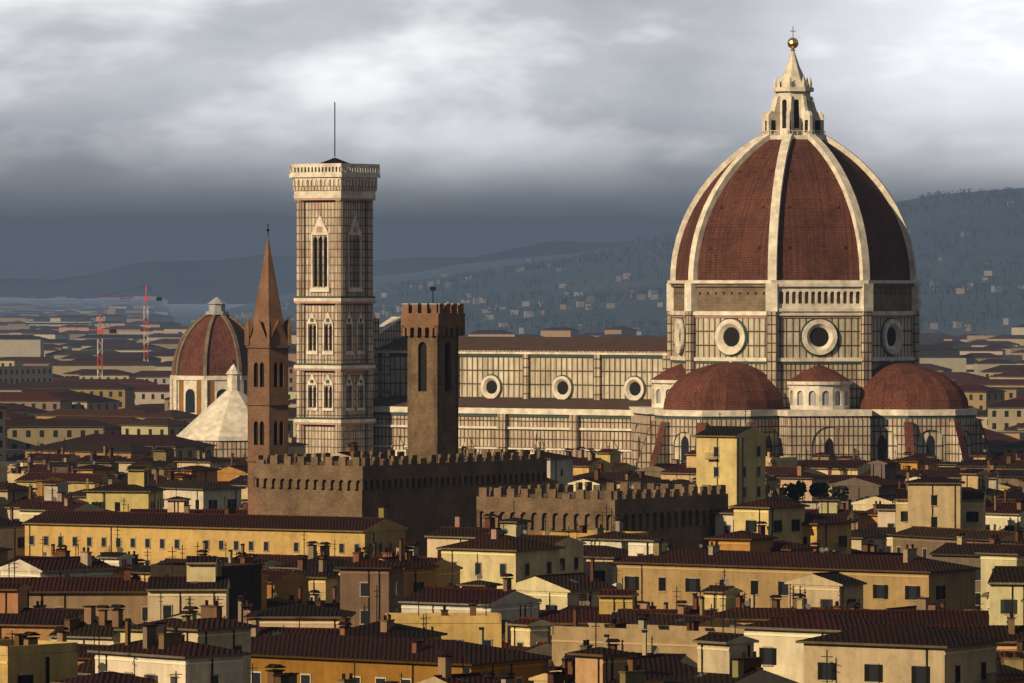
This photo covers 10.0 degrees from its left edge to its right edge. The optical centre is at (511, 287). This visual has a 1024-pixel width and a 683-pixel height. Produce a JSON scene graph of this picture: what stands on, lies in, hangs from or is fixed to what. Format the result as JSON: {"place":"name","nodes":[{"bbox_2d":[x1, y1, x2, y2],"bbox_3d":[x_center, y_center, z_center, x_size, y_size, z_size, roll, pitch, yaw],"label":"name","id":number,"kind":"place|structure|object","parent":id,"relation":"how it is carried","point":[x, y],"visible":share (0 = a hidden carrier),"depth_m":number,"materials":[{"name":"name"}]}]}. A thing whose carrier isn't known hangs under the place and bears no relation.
{"place":"outdoors","nodes":[
{"label":"outdoors","id":0,"kind":"place"},
{"bbox_2d":[168,304,245,317],"bbox_3d":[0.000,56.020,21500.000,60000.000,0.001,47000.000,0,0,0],"label":"ground","id":1,"kind":"structure","parent":0,"point":[182,310],"depth_m":15986.79,"materials":[{"name":"grey"}]},
{"bbox_2d":[52,314,115,378],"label":"tower crane","id":2,"kind":"object","parent":1,"relation":"on","point":[99,330],"visible":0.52,"depth_m":2299.75,"materials":[{"name":"painted steel"}]},
{"bbox_2d":[97,284,161,359],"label":"tower crane","id":3,"kind":"object","parent":1,"relation":"on","point":[145,298],"visible":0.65,"depth_m":2649.26,"materials":[{"name":"painted steel"}]},
{"bbox_2d":[244,229,291,514],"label":"church spire","id":4,"kind":"structure","parent":1,"relation":"on","point":[268,336],"depth_m":957.53,"materials":[{"name":"brick"}]},
{"bbox_2d":[289,102,379,460],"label":"bell tower","id":5,"kind":"structure","parent":1,"relation":"on","point":[335,300],"depth_m":1332.88,"materials":[{"name":"stone"}]},
{"bbox_2d":[0,408,1023,682],"bbox_3d":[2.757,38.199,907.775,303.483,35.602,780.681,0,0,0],"label":"city houses","id":6,"kind":"structure","parent":1,"relation":"on","point":[162,564],"depth_m":750.86,"materials":[{"name":"paint"}]},
{"bbox_2d":[0,200,1023,471],"bbox_3d":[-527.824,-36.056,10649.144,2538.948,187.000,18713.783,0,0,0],"label":"distant buildings","id":7,"kind":"structure","parent":1,"relation":"on","point":[54,388],"depth_m":2456.18,"materials":[{"name":"beige"}]},
{"bbox_2d":[476,482,727,549],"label":"crenellated palace","id":8,"kind":"structure","parent":1,"relation":"on","point":[680,512],"depth_m":878.19,"materials":[{"name":"stone"}]},
{"bbox_2d":[629,363,684,464],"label":"exedra","id":9,"kind":"object","parent":1,"relation":"on","point":[663,383],"visible":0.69,"depth_m":1291.95,"materials":[{"name":"white stone"}]},
{"bbox_2d":[637,360,783,467],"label":"domed apse","id":10,"kind":"structure","parent":1,"relation":"on","point":[697,400],"depth_m":1265.46,"materials":[{"name":"tile"}]},
{"bbox_2d":[778,365,871,460],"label":"exedra","id":11,"kind":"object","parent":1,"relation":"on","point":[815,415],"visible":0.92,"depth_m":1266.38,"materials":[{"name":"white stone"}]},
{"bbox_2d":[858,359,992,461],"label":"domed apse","id":12,"kind":"structure","parent":1,"relation":"on","point":[915,408],"depth_m":1271.65,"materials":[{"name":"tile"}]},
{"bbox_2d":[170,297,247,414],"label":"chapel dome","id":13,"kind":"structure","parent":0,"point":[211,346],"depth_m":1640.91,"materials":[{"name":"tile"}]},
{"bbox_2d":[176,359,289,457],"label":"baptistery","id":14,"kind":"structure","parent":0,"point":[221,422],"depth_m":1383.40,"materials":[{"name":"stone"}]},
{"bbox_2d":[0,240,646,303],"bbox_3d":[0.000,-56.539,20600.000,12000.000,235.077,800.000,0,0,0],"label":"distant hills","id":15,"kind":"structure","parent":0,"point":[232,281],"depth_m":20749.53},
{"bbox_2d":[253,448,546,556],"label":"crenellated palace","id":16,"kind":"structure","parent":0,"point":[420,498],"depth_m":910.48,"materials":[{"name":"brown stone"}]},
{"bbox_2d":[401,287,464,460],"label":"crenellated tower","id":17,"kind":"structure","parent":0,"point":[432,331],"depth_m":927.94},
{"bbox_2d":[0,0,1023,279],"label":"sky","id":18,"kind":"structure","parent":0,"point":[132,131],"materials":[{"name":"grey"}]},
{"bbox_2d":[175,188,1023,336],"bbox_3d":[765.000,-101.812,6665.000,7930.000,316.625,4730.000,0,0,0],"label":"hill terrain","id":19,"kind":"structure","parent":0,"point":[919,221],"depth_m":6126.05,"materials":[{"name":"green plant"}]},
{"bbox_2d":[241,187,1023,336],"bbox_3d":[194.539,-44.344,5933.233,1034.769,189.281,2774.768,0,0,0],"label":"hill tree foliage","id":20,"kind":"object","parent":19,"relation":"on","point":[509,268],"visible":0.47,"depth_m":6059.91,"materials":[{"name":"green plant"}]},
{"bbox_2d":[373,31,919,464],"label":"cathedral","id":21,"kind":"structure","parent":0,"point":[793,254],"depth_m":1288.21,"materials":[{"name":"stone"}]},
{"bbox_2d":[285,190,1023,502],"bbox_3d":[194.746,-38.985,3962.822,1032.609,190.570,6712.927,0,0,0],"label":"tree","id":22,"kind":"object","parent":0,"point":[596,261],"depth_m":5377.87,"materials":[{"name":"green plant"}]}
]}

